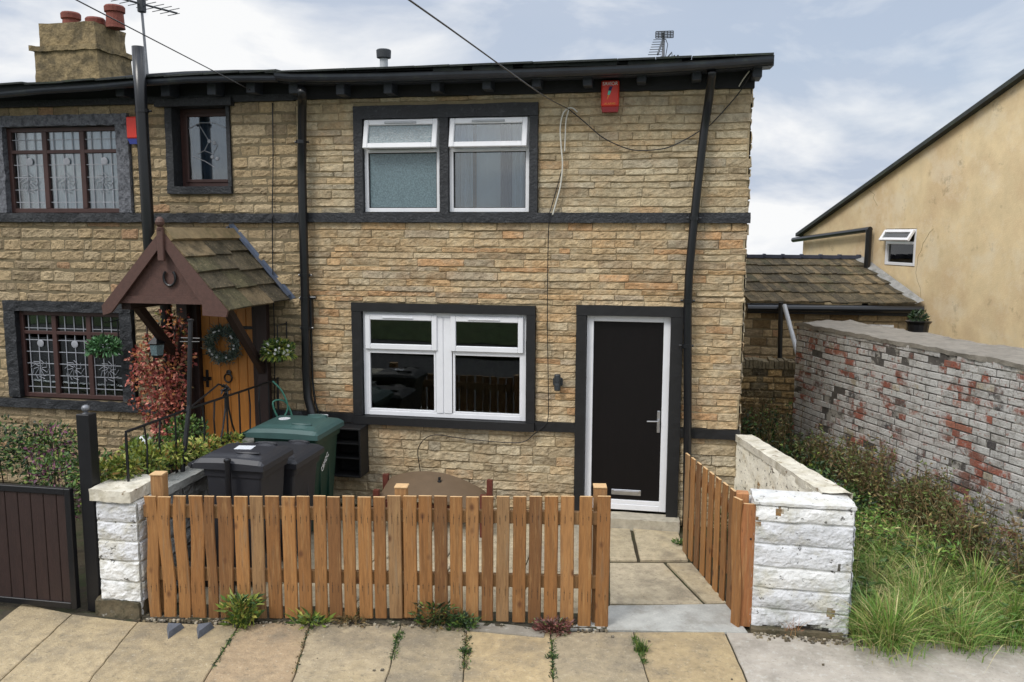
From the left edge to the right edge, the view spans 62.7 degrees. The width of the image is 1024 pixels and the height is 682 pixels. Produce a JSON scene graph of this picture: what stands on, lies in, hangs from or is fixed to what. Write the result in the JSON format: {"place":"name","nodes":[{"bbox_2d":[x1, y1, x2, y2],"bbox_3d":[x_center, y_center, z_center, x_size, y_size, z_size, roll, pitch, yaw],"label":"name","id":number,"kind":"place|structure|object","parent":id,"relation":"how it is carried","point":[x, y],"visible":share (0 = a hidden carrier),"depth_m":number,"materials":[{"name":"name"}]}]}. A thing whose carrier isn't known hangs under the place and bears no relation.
{"place":"outdoors","nodes":[
{"label":"outdoors","id":0,"kind":"place"},
{"bbox_2d":[0,604,745,681],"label":"pavement","id":1,"kind":"structure","parent":0,"point":[38,644],"depth_m":6.00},
{"bbox_2d":[167,623,183,638],"bbox_3d":[-2.573,2.170,6.313,0.131,0.056,0.199,2,7,10],"label":"stone wedge","id":2,"kind":"object","parent":1,"relation":"on","point":[173,629],"visible":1,"depth_m":6.32,"materials":[{"name":"grey stone"}]},
{"bbox_2d":[197,622,213,638],"bbox_3d":[-2.347,2.170,6.315,0.132,0.058,0.200,2,7,10],"label":"stone wedge","id":3,"kind":"object","parent":1,"relation":"on","point":[203,629],"visible":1,"depth_m":6.32,"materials":[{"name":"grey stone"}]},
{"bbox_2d":[211,629,240,667],"bbox_3d":[-2.076,2.205,6.096,0.077,0.050,0.586,0,7,0],"label":"weed","id":4,"kind":"object","parent":1,"relation":"on","point":[229,640],"visible":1,"depth_m":6.08,"materials":[{"name":"green plant"}]},
{"bbox_2d":[209,587,266,628],"bbox_3d":[-2.122,2.030,6.440,0.484,0.296,0.478,2,7,10],"label":"weed","id":5,"kind":"object","parent":1,"relation":"on","point":[235,614],"visible":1,"depth_m":6.42,"materials":[{"name":"green plant"}]},
{"bbox_2d":[292,625,312,673],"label":"joint moss","id":6,"kind":"object","parent":1,"relation":"on","point":[296,667],"visible":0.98,"depth_m":6.00,"materials":[{"name":"green plant"}]},
{"bbox_2d":[284,607,335,629],"bbox_3d":[-1.552,2.121,6.463,0.408,0.143,0.351,2,7,10],"label":"weed","id":7,"kind":"object","parent":1,"relation":"on","point":[316,616],"visible":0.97,"depth_m":6.45,"materials":[{"name":"green plant"}]},
{"bbox_2d":[327,607,373,627],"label":"weed","id":8,"kind":"object","parent":1,"relation":"on","point":[345,618],"visible":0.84,"depth_m":6.47,"materials":[{"name":"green plant"}]},
{"bbox_2d":[388,630,404,659],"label":"joint moss","id":9,"kind":"object","parent":1,"relation":"on","point":[396,641],"visible":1,"depth_m":6.13,"materials":[{"name":"green plant"}]},
{"bbox_2d":[407,597,463,630],"bbox_3d":[-0.591,2.067,6.449,0.540,0.240,0.493,-3,8,-21],"label":"weed","id":10,"kind":"object","parent":1,"relation":"on","point":[439,616],"visible":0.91,"depth_m":6.42,"materials":[{"name":"green plant"}]},
{"bbox_2d":[457,633,472,670],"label":"joint moss","id":11,"kind":"object","parent":1,"relation":"on","point":[465,664],"visible":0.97,"depth_m":5.97,"materials":[{"name":"green plant"}]},
{"bbox_2d":[445,609,485,631],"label":"weed","id":12,"kind":"object","parent":1,"relation":"on","point":[462,619],"visible":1,"depth_m":6.39,"materials":[{"name":"green plant"}]},
{"bbox_2d":[458,647,472,654],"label":"weed","id":13,"kind":"object","parent":1,"relation":"on","point":[465,650],"visible":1,"depth_m":6.03,"materials":[{"name":"green plant"}]},
{"bbox_2d":[137,614,874,679],"bbox_3d":[0.088,2.233,6.079,6.048,0.025,1.323,2,7,10],"label":"loose grit","id":14,"kind":"object","parent":1,"relation":"on","point":[811,640],"visible":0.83,"depth_m":6.41,"materials":[{"name":"gravel"}]},
{"bbox_2d":[544,653,558,658],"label":"weed","id":15,"kind":"object","parent":1,"relation":"on","point":[548,655],"visible":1,"depth_m":5.97,"materials":[{"name":"green plant"}]},
{"bbox_2d":[548,638,557,678],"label":"joint moss","id":16,"kind":"object","parent":1,"relation":"on","point":[552,662],"visible":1,"depth_m":5.94,"materials":[{"name":"green plant"}]},
{"bbox_2d":[531,615,575,636],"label":"weed","id":17,"kind":"object","parent":1,"relation":"on","point":[542,624],"visible":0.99,"depth_m":6.34,"materials":[{"name":"red plant"}]},
{"bbox_2d":[631,634,647,663],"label":"joint moss","id":18,"kind":"object","parent":1,"relation":"on","point":[643,660],"visible":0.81,"depth_m":6.00,"materials":[{"name":"green plant"}]},
{"bbox_2d":[632,639,653,652],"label":"weed","id":19,"kind":"object","parent":1,"relation":"on","point":[638,648],"visible":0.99,"depth_m":6.06,"materials":[{"name":"green plant"}]},
{"bbox_2d":[177,520,725,613],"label":"garden path","id":20,"kind":"structure","parent":0,"point":[646,584],"depth_m":7.54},
{"bbox_2d":[224,458,235,593],"bbox_3d":[-2.334,1.539,6.955,0.060,1.167,0.057,2,7,10],"label":"iron post","id":21,"kind":"object","parent":20,"relation":"on","point":[227,464],"visible":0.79,"depth_m":6.89,"materials":[{"name":"black metal"}]},
{"bbox_2d":[187,441,292,586],"bbox_3d":[-2.321,1.486,7.264,0.682,1.192,0.564,2,7,10],"label":"wheelie bin","id":22,"kind":"object","parent":20,"relation":"on","point":[257,468],"visible":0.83,"depth_m":7.02,"materials":[{"name":"black plastic"}]},
{"bbox_2d":[241,414,343,530],"bbox_3d":[-2.217,1.344,8.579,0.812,1.142,0.684,2,7,10],"label":"wheelie bin","id":23,"kind":"object","parent":20,"relation":"on","point":[323,430],"visible":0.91,"depth_m":8.37,"materials":[{"name":"green plastic"}]},
{"bbox_2d":[272,440,323,556],"bbox_3d":[-2.202,1.480,7.867,0.702,1.052,0.624,2,7,10],"label":"wheelie bin","id":24,"kind":"object","parent":20,"relation":"on","point":[300,471],"visible":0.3,"depth_m":7.72,"materials":[{"name":"black plastic"}]},
{"bbox_2d":[373,471,492,537],"bbox_3d":[-0.805,1.657,8.559,1.171,0.547,0.430,2,7,10],"label":"garden bench","id":25,"kind":"object","parent":20,"relation":"on","point":[432,484],"visible":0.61,"depth_m":8.57,"materials":[{"name":"brown wood"}]},
{"bbox_2d":[671,537,682,545],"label":"weed","id":26,"kind":"object","parent":20,"relation":"on","point":[677,541],"visible":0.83,"depth_m":8.17,"materials":[{"name":"green plant"}]},
{"bbox_2d":[0,482,1022,641],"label":"yard ground","id":27,"kind":"structure","parent":0,"point":[83,608],"depth_m":7.70,"materials":[{"name":"grey concrete"}]},
{"bbox_2d":[0,413,77,484],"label":"shrub","id":28,"kind":"object","parent":27,"relation":"on","point":[7,451],"visible":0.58,"depth_m":8.80,"materials":[{"name":"green plant"}]},
{"bbox_2d":[16,421,81,519],"bbox_3d":[-4.216,1.419,7.798,0.591,1.178,1.445,-4,9,-32],"label":"shrub","id":29,"kind":"object","parent":27,"relation":"on","point":[39,451],"visible":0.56,"depth_m":7.92,"materials":[{"name":"green plant"}]},
{"bbox_2d":[76,405,101,610],"bbox_3d":[-3.318,1.322,6.638,0.110,1.668,0.100,2,7,10],"label":"gate post","id":30,"kind":"object","parent":27,"relation":"on","point":[88,451],"visible":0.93,"depth_m":6.59,"materials":[{"name":"black metal"}]},
{"bbox_2d":[0,483,80,608],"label":"garden gate","id":31,"kind":"structure","parent":30,"relation":"attached to","point":[38,555],"depth_m":6.65,"materials":[{"name":"brown wood"}]},
{"bbox_2d":[88,475,150,619],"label":"garden pillar","id":32,"kind":"structure","parent":27,"relation":"on","point":[122,532],"depth_m":6.54,"materials":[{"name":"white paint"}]},
{"bbox_2d":[63,413,209,496],"bbox_3d":[-3.486,1.366,7.967,1.366,1.247,0.644,-6,10,-41],"label":"shrub","id":33,"kind":"object","parent":27,"relation":"on","point":[195,430],"visible":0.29,"depth_m":8.13,"materials":[{"name":"green plant"}]},
{"bbox_2d":[0,4,319,485],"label":"terraced cottage","id":34,"kind":"structure","parent":27,"relation":"on","point":[89,193],"depth_m":9.49,"materials":[{"name":"stone"}]},
{"bbox_2d":[6,126,119,212],"bbox_3d":[-5.059,-1.947,9.618,1.430,0.955,0.183,2,7,10],"label":"window","id":35,"kind":"structure","parent":34,"relation":"in","point":[52,169],"depth_m":9.62,"materials":[{"name":"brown glass"}]},
{"bbox_2d":[19,311,123,399],"bbox_3d":[-5.119,0.165,9.834,1.350,1.020,0.061,2,7,10],"label":"window","id":36,"kind":"structure","parent":34,"relation":"in","point":[34,386],"depth_m":9.85,"materials":[{"name":"brown glass"}]},
{"bbox_2d":[84,319,123,358],"bbox_3d":[-4.543,-0.008,9.334,0.418,0.431,0.397,-5,9,-34],"label":"hanging basket","id":37,"kind":"object","parent":34,"relation":"attached to","point":[94,348],"visible":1,"depth_m":9.28,"materials":[{"name":"green plant"}]},
{"bbox_2d":[126,117,136,144],"bbox_3d":[-4.128,-2.305,9.217,0.172,0.292,0.080,2,7,10],"label":"alarm box","id":38,"kind":"object","parent":34,"relation":"attached to","point":[131,130],"visible":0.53,"depth_m":9.18,"materials":[{"name":"red plastic"}]},
{"bbox_2d":[111,0,179,73],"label":"television aerial","id":39,"kind":"object","parent":34,"relation":"attached to","point":[141,6],"visible":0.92,"depth_m":10.18,"materials":[{"name":"metal"}]},
{"bbox_2d":[76,0,249,89],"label":"overhead wire","id":40,"kind":"object","parent":34,"relation":"attached to","point":[156,41],"visible":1,"depth_m":6.38,"materials":[{"name":"black plastic"},{"name":"metal"}]},
{"bbox_2d":[102,217,295,462],"bbox_3d":[-3.201,0.163,8.712,1.460,2.845,1.384,2,7,10],"label":"door canopy","id":41,"kind":"object","parent":34,"relation":"attached to","point":[219,272],"visible":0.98,"depth_m":8.29,"materials":[{"name":"wood"}]},
{"bbox_2d":[148,327,180,357],"bbox_3d":[-3.701,-0.010,9.114,0.200,0.309,0.678,2,7,10],"label":"wall lantern","id":42,"kind":"object","parent":41,"relation":"attached to","point":[157,348],"depth_m":8.82,"materials":[{"name":"black metal"}]},
{"bbox_2d":[180,108,227,186],"bbox_3d":[-3.351,-2.143,9.376,0.635,0.850,0.190,2,7,10],"label":"window","id":43,"kind":"structure","parent":34,"relation":"in","point":[209,144],"depth_m":9.43,"materials":[{"name":"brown glass"}]},
{"bbox_2d":[201,322,242,365],"bbox_3d":[-3.225,0.033,9.334,0.536,0.514,0.145,2,7,10],"label":"wreath","id":44,"kind":"object","parent":34,"relation":"hanging from","point":[209,340],"visible":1,"depth_m":9.32,"materials":[{"name":"green plant"}]},
{"bbox_2d":[200,305,254,451],"bbox_3d":[-3.185,0.516,9.480,0.660,1.930,0.105,2,7,10],"label":"door","id":45,"kind":"structure","parent":34,"relation":"in","point":[239,375],"depth_m":9.49,"materials":[{"name":"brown wood"}]},
{"bbox_2d":[272,103,274,406],"bbox_3d":[-2.599,-0.788,9.158,0.094,3.514,0.056,6,9,39],"label":"cable","id":46,"kind":"object","parent":34,"relation":"attached to","point":[272,229],"visible":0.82,"depth_m":9.06,"materials":[{"name":"black metal"}]},
{"bbox_2d":[258,321,297,362],"bbox_3d":[-2.511,0.028,9.016,0.400,0.433,0.411,-6,9,-39],"label":"hanging basket","id":47,"kind":"object","parent":34,"relation":"attached to","point":[285,350],"visible":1,"depth_m":8.94,"materials":[{"name":"green plant"}]},
{"bbox_2d":[272,381,292,416],"bbox_3d":[-2.463,1.081,9.128,0.255,1.326,0.088,-2,8,-18],"label":"garden hose","id":48,"kind":"object","parent":34,"relation":"attached to","point":[285,401],"visible":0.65,"depth_m":9.05,"materials":[{"name":"green rubber"}]},
{"bbox_2d":[124,305,197,472],"bbox_3d":[-3.810,0.720,9.239,0.774,2.209,0.637,2,7,10],"label":"climbing plant","id":49,"kind":"object","parent":27,"relation":"on","point":[172,394],"visible":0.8,"depth_m":9.11,"materials":[{"name":"red plant"}]},
{"bbox_2d":[168,438,253,588],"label":"dividing wall","id":50,"kind":"structure","parent":27,"relation":"on","point":[190,481],"depth_m":7.25,"materials":[{"name":"grey stone"}]},
{"bbox_2d":[99,430,247,483],"bbox_3d":[-3.013,1.408,7.536,0.521,1.275,1.820,3,8,18],"label":"shrub","id":51,"kind":"object","parent":50,"relation":"on","point":[115,464],"visible":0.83,"depth_m":7.12,"materials":[{"name":"green plant"}]},
{"bbox_2d":[180,319,199,471],"bbox_3d":[-2.871,0.607,7.400,0.180,1.585,0.332,2,7,10],"label":"iron post","id":52,"kind":"object","parent":50,"relation":"on","point":[190,338],"visible":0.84,"depth_m":7.42,"materials":[{"name":"black metal"}]},
{"bbox_2d":[124,377,279,480],"bbox_3d":[-2.821,0.751,7.980,0.060,0.668,2.682,2,7,10],"label":"iron railing","id":53,"kind":"object","parent":50,"relation":"on","point":[226,394],"visible":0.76,"depth_m":7.98,"materials":[{"name":"black metal"}]},
{"bbox_2d":[141,603,577,627],"bbox_3d":[-1.079,2.182,6.598,3.624,0.076,0.281,1,7,2],"label":"boundary footing","id":54,"kind":"object","parent":27,"relation":"on","point":[411,620],"visible":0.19,"depth_m":6.53,"materials":[{"name":"grey concrete"}]},
{"bbox_2d":[143,471,610,626],"bbox_3d":[-1.050,1.611,6.504,3.590,1.150,0.160,1,7,2],"label":"picket fence","id":55,"kind":"object","parent":54,"relation":"on","point":[402,514],"visible":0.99,"depth_m":6.43,"materials":[{"name":"brown wood"}]},
{"bbox_2d":[265,48,773,533],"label":"end cottage","id":56,"kind":"structure","parent":27,"relation":"on","point":[431,189],"depth_m":8.69,"materials":[{"name":"stone"}]},
{"bbox_2d":[334,423,368,477],"bbox_3d":[-1.760,1.183,9.123,0.344,0.539,0.255,2,7,10],"label":"wall cabinet","id":57,"kind":"object","parent":56,"relation":"attached to","point":[352,456],"depth_m":9.15,"materials":[{"name":"black paint"}]},
{"bbox_2d":[362,118,439,211],"bbox_3d":[-1.152,-1.829,8.771,0.828,0.956,0.180,2,7,10],"label":"window","id":58,"kind":"structure","parent":56,"relation":"in","point":[403,175],"depth_m":8.80,"materials":[{"name":"white plastic"}]},
{"bbox_2d":[363,311,525,420],"bbox_3d":[-0.729,0.263,8.996,1.790,1.134,0.106,2,7,10],"label":"window","id":59,"kind":"structure","parent":56,"relation":"in","point":[443,345],"depth_m":8.97,"materials":[{"name":"white plastic"}]},
{"bbox_2d":[408,0,568,109],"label":"overhead wire","id":60,"kind":"object","parent":56,"relation":"attached to","point":[435,18],"visible":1,"depth_m":4.67,"materials":[{"name":"black metal"}]},
{"bbox_2d":[417,173,560,470],"bbox_3d":[-0.263,-0.131,8.784,1.542,3.238,0.040,2,7,10],"label":"cable","id":61,"kind":"object","parent":56,"relation":"attached to","point":[547,353],"visible":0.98,"depth_m":8.74,"materials":[{"name":"black plastic"}]},
{"bbox_2d":[448,117,529,212],"bbox_3d":[-0.220,-1.805,8.703,0.843,0.978,0.375,2,7,10],"label":"window","id":62,"kind":"structure","parent":56,"relation":"in","point":[501,147],"depth_m":8.78,"materials":[{"name":"grey glass"}]},
{"bbox_2d":[553,374,562,390],"bbox_3d":[0.471,0.428,8.704,0.104,0.170,0.090,2,7,10],"label":"wall light","id":63,"kind":"object","parent":56,"relation":"attached to","point":[557,381],"visible":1,"depth_m":8.67,"materials":[{"name":"grey plastic"}]},
{"bbox_2d":[552,107,577,214],"bbox_3d":[0.529,-1.798,8.430,0.249,1.064,0.016,2,7,10],"label":"cable","id":64,"kind":"object","parent":56,"relation":"attached to","point":[561,156],"visible":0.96,"depth_m":8.42,"materials":[{"name":"beige plastic"}]},
{"bbox_2d":[564,110,568,151],"bbox_3d":[0.547,-2.102,8.394,0.049,0.417,0.014,2,7,10],"label":"cable","id":65,"kind":"object","parent":56,"relation":"attached to","point":[565,131],"visible":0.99,"depth_m":8.39,"materials":[{"name":"white plastic"}]},
{"bbox_2d":[601,80,619,112],"bbox_3d":[0.965,-2.401,8.254,0.174,0.300,0.088,2,7,10],"label":"alarm box","id":66,"kind":"object","parent":56,"relation":"attached to","point":[610,96],"visible":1,"depth_m":8.22,"materials":[{"name":"red plastic"}]},
{"bbox_2d":[591,321,663,500],"bbox_3d":[1.187,0.736,8.703,0.706,1.876,0.118,2,7,10],"label":"door","id":67,"kind":"structure","parent":56,"relation":"in","point":[628,364],"depth_m":8.71,"materials":[{"name":"black plastic"}]},
{"bbox_2d":[648,30,673,56],"bbox_3d":[1.545,-3.051,8.911,0.204,0.553,0.543,4,8,25],"label":"television aerial","id":68,"kind":"object","parent":56,"relation":"attached to","point":[663,39],"visible":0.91,"depth_m":9.08,"materials":[{"name":"metal"}]},
{"bbox_2d":[569,68,753,150],"bbox_3d":[1.435,-2.221,8.194,1.767,0.716,0.228,3,8,18],"label":"cable","id":69,"kind":"object","parent":56,"relation":"attached to","point":[674,144],"visible":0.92,"depth_m":8.23,"materials":[{"name":"black plastic"}]},
{"bbox_2d":[570,604,747,633],"bbox_3d":[1.116,2.180,6.617,1.347,0.032,0.484,0,7,1],"label":"path threshold","id":70,"kind":"object","parent":27,"relation":"on","point":[703,618],"visible":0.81,"depth_m":6.56,"materials":[{"name":"concrete"}]},
{"bbox_2d":[682,453,755,626],"bbox_3d":[1.688,1.594,7.171,0.180,1.040,1.639,-1,7,-7],"label":"picket fence","id":71,"kind":"object","parent":27,"relation":"on","point":[737,564],"visible":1,"depth_m":6.90,"materials":[{"name":"brown wood"}]},
{"bbox_2d":[713,508,727,540],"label":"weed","id":72,"kind":"object","parent":27,"relation":"on","point":[720,526],"visible":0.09,"depth_m":8.29,"materials":[{"name":"green plant"}]},
{"bbox_2d":[740,356,794,449],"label":"stone wall","id":73,"kind":"structure","parent":27,"relation":"on","point":[774,378],"depth_m":11.70,"materials":[{"name":"brown stone"}]},
{"bbox_2d":[740,387,804,456],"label":"dead stems","id":74,"kind":"object","parent":27,"relation":"on","point":[758,413],"visible":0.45,"depth_m":10.23,"materials":[{"name":"brown plant"}]},
{"bbox_2d":[734,434,855,640],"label":"garden wall","id":75,"kind":"structure","parent":27,"relation":"on","point":[805,530],"depth_m":6.31,"materials":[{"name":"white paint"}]},
{"bbox_2d":[740,398,886,522],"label":"green undergrowth","id":76,"kind":"object","parent":27,"relation":"on","point":[818,468],"visible":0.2,"depth_m":10.00,"materials":[{"name":"green plant"}]},
{"bbox_2d":[742,254,923,358],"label":"stone outbuilding","id":77,"kind":"structure","parent":27,"relation":"on","point":[783,293],"depth_m":12.70,"materials":[{"name":"slate"},{"name":"stone"},{"name":"dark brown wood"}]},
{"bbox_2d":[830,475,977,580],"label":"green undergrowth","id":78,"kind":"object","parent":27,"relation":"on","point":[868,526],"visible":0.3,"depth_m":7.68,"materials":[{"name":"green plant"}]},
{"bbox_2d":[789,423,1023,598],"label":"brown undergrowth","id":79,"kind":"object","parent":27,"relation":"on","point":[909,499],"visible":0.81,"depth_m":8.01,"materials":[{"name":"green plant"}]},
{"bbox_2d":[791,483,1023,668],"bbox_3d":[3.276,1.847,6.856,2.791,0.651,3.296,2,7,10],"label":"grass tussocks","id":80,"kind":"object","parent":27,"relation":"on","point":[897,635],"depth_m":6.40,"materials":[{"name":"green plant"}]},
{"bbox_2d":[792,320,1023,578],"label":"brick wall","id":81,"kind":"structure","parent":27,"relation":"on","point":[933,398],"depth_m":8.46,"materials":[{"name":"white brick"}]},
{"bbox_2d":[905,309,931,332],"bbox_3d":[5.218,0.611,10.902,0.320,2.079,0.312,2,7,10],"label":"plant pot","id":82,"kind":"object","parent":81,"relation":"on","point":[919,323],"visible":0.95,"depth_m":10.72,"materials":[{"name":"black metal"}]},
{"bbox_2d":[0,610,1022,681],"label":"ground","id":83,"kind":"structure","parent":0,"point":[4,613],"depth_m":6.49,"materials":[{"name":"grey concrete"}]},
{"bbox_2d":[0,0,1023,254],"label":"sky","id":84,"kind":"structure","parent":0,"point":[851,87],"materials":[{"name":"white"}]},
{"bbox_2d":[465,622,1023,681],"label":"concrete pavement","id":85,"kind":"structure","parent":0,"point":[777,659],"depth_m":5.93,"materials":[{"name":"grey concrete"}]},
{"bbox_2d":[777,617,806,635],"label":"weed","id":86,"kind":"object","parent":85,"relation":"on","point":[793,626],"visible":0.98,"depth_m":6.31,"materials":[{"name":"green plant"}]},
{"bbox_2d":[791,69,1023,350],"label":"rendered house","id":87,"kind":"structure","parent":0,"point":[935,221],"depth_m":11.48,"materials":[{"name":"paint"}]},
{"bbox_2d":[878,229,916,265],"bbox_3d":[5.854,-1.422,12.757,0.192,0.546,0.758,-1,7,-8],"label":"window","id":88,"kind":"structure","parent":87,"relation":"in","point":[897,252],"depth_m":12.76,"materials":[{"name":"white plastic"}]}
]}

